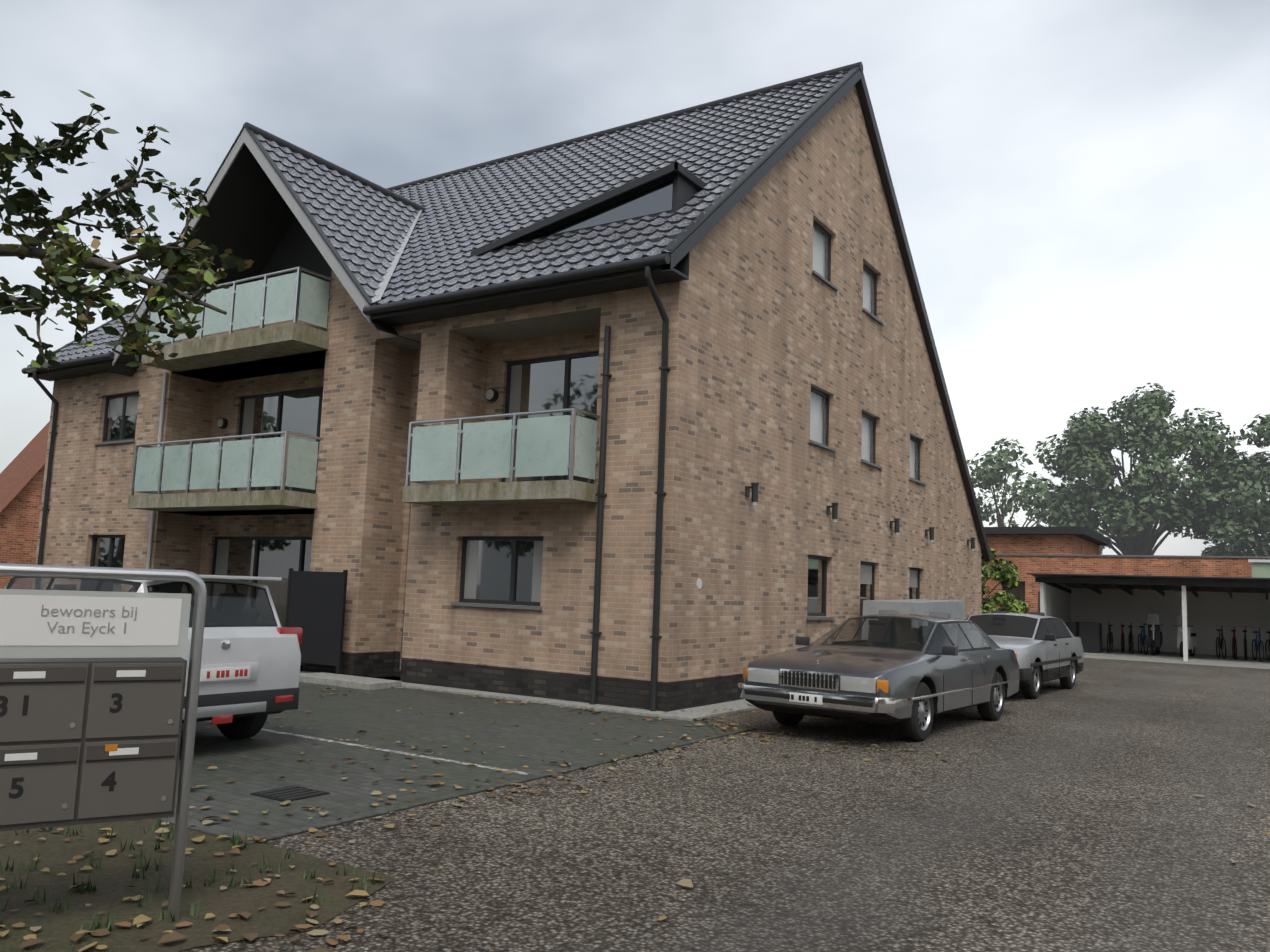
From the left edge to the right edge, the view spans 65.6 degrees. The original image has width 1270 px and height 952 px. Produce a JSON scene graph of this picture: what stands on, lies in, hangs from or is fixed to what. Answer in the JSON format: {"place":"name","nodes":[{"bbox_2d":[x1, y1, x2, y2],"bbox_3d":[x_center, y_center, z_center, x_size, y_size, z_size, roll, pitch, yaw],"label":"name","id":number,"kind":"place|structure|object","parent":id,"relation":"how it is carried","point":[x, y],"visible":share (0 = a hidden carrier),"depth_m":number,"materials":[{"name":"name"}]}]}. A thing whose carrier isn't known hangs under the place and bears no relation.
{"place":"outdoors","nodes":[
{"label":"outdoors","id":0,"kind":"place"},
{"bbox_2d":[0,90,253,372],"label":"oak tree","id":1,"kind":"object","parent":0,"point":[22,201],"depth_m":6.08,"materials":[{"name":"green plant"}]},
{"bbox_2d":[32,85,981,711],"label":"building walls","id":2,"kind":"structure","parent":0,"point":[792,339],"depth_m":16.48,"materials":[{"name":"brown brick"}]},
{"bbox_2d":[127,266,599,541],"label":"balconies","id":3,"kind":"structure","parent":2,"relation":"attached to","point":[541,446],"depth_m":16.89,"materials":[{"name":"teal glass"}]},
{"bbox_2d":[27,71,853,366],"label":"building roof tiles","id":4,"kind":"object","parent":2,"relation":"on","point":[719,149],"visible":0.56,"depth_m":18.52,"materials":[{"name":"grey tile"}]},
{"bbox_2d":[470,161,706,257],"bbox_3d":[-0.817,-4.121,16.052,4.010,0.860,0.999,-2,-8,33],"label":"dormer window","id":5,"kind":"structure","parent":4,"relation":"on","point":[674,187],"depth_m":15.23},
{"bbox_2d":[21,62,990,710],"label":"building trim","id":6,"kind":"structure","parent":2,"relation":"attached to","point":[651,272],"depth_m":16.29,"materials":[{"name":"black metal"}]},
{"bbox_2d":[0,655,1269,951],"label":"paving","id":7,"kind":"structure","parent":0,"point":[538,737],"depth_m":7.33,"materials":[{"name":"stone"}]},
{"bbox_2d":[0,563,206,921],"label":"mailbox unit","id":8,"kind":"object","parent":7,"relation":"on","point":[92,687],"visible":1,"depth_m":4.47,"materials":[{"name":"silver metal"}]},
{"bbox_2d":[3,575,302,738],"bbox_3d":[-5.428,1.758,9.923,4.250,1.618,2.080,-2,-8,33],"label":"suv","id":9,"kind":"object","parent":7,"relation":"on","point":[249,674],"visible":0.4,"depth_m":9.16,"materials":[{"name":"paint"}]},
{"bbox_2d":[0,817,385,951],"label":"grass tufts","id":10,"kind":"object","parent":7,"relation":"on","point":[235,841],"visible":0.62,"depth_m":5.18,"materials":[{"name":"green plant"}]},
{"bbox_2d":[285,568,347,673],"bbox_3d":[-5.285,2.415,16.203,1.390,1.760,0.060,-2,-8,33],"label":"privacy screen","id":11,"kind":"object","parent":7,"relation":"on","point":[315,605],"visible":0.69,"depth_m":16.12,"materials":[{"name":"black metal"}]},
{"bbox_2d":[154,671,759,844],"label":"kerb","id":12,"kind":"structure","parent":7,"relation":"on","point":[369,683],"depth_m":12.77,"materials":[{"name":"grey concrete"}]},
{"bbox_2d":[0,0,1269,555],"label":"sky","id":13,"kind":"structure","parent":0,"point":[1082,187],"materials":[{"name":"grey"}]},
{"bbox_2d":[179,658,1269,951],"bbox_3d":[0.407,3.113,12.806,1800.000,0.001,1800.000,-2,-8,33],"label":"gravel ground","id":14,"kind":"structure","parent":0,"point":[1053,816],"depth_m":6.46,"materials":[{"name":"grey gravel"}]},
{"bbox_2d":[0,421,1269,613],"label":"neighbouring buildings","id":15,"kind":"structure","parent":14,"relation":"on","point":[1057,550],"depth_m":37.65,"materials":[{"name":"red brick"}]},
{"bbox_2d":[0,672,1269,951],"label":"fallen leaves","id":16,"kind":"object","parent":14,"relation":"on","point":[284,796],"visible":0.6,"depth_m":6.04,"materials":[{"name":"brown plant"}]},
{"bbox_2d":[738,610,1019,741],"bbox_3d":[3.490,2.522,13.060,2.120,1.449,5.369,-3,-8,36],"label":"car","id":17,"kind":"object","parent":14,"relation":"on","point":[903,672],"visible":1,"depth_m":11.56,"materials":[{"name":"paint"}]},
{"bbox_2d":[861,599,964,639],"bbox_3d":[5.401,3.230,19.364,1.060,1.620,4.550,-2,-8,33],"label":"covered trailer","id":18,"kind":"object","parent":14,"relation":"on","point":[954,608],"visible":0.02,"depth_m":18.58,"materials":[{"name":"grey"}]},
{"bbox_2d":[965,610,1083,698],"bbox_3d":[7.042,3.279,18.536,2.000,1.449,5.092,-3,-8,35],"label":"parked car","id":19,"kind":"object","parent":14,"relation":"on","point":[1043,646],"visible":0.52,"depth_m":17.94,"materials":[{"name":"paint"}]},
{"bbox_2d":[1027,573,1269,665],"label":"carport","id":20,"kind":"object","parent":14,"relation":"on","point":[1223,601],"visible":0.94,"depth_m":34.82,"materials":[{"name":"white"}]},
{"bbox_2d":[822,237,982,553],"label":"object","id":21,"kind":"structure","parent":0,"point":[823,398],"depth_m":25.95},
{"bbox_2d":[981,548,1029,613],"bbox_3d":[10.783,3.851,31.493,3.483,3.577,3.132,-2,-8,33],"label":"shrub","id":22,"kind":"object","parent":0,"point":[1008,580],"depth_m":30.76,"materials":[{"name":"green plant"}]},
{"bbox_2d":[967,438,1113,554],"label":"tree","id":23,"kind":"object","parent":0,"point":[988,477],"depth_m":69.04,"materials":[{"name":"green plant"}]},
{"bbox_2d":[1033,382,1242,554],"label":"tree","id":24,"kind":"object","parent":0,"point":[1103,434],"depth_m":51.40,"materials":[{"name":"green plant"}]},
{"bbox_2d":[1063,614,1269,661],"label":"bicycles","id":25,"kind":"object","parent":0,"point":[1089,634],"visible":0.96,"depth_m":33.03},
{"bbox_2d":[1182,413,1269,555],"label":"tree","id":26,"kind":"object","parent":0,"point":[1249,473],"depth_m":48.06,"materials":[{"name":"green plant"}]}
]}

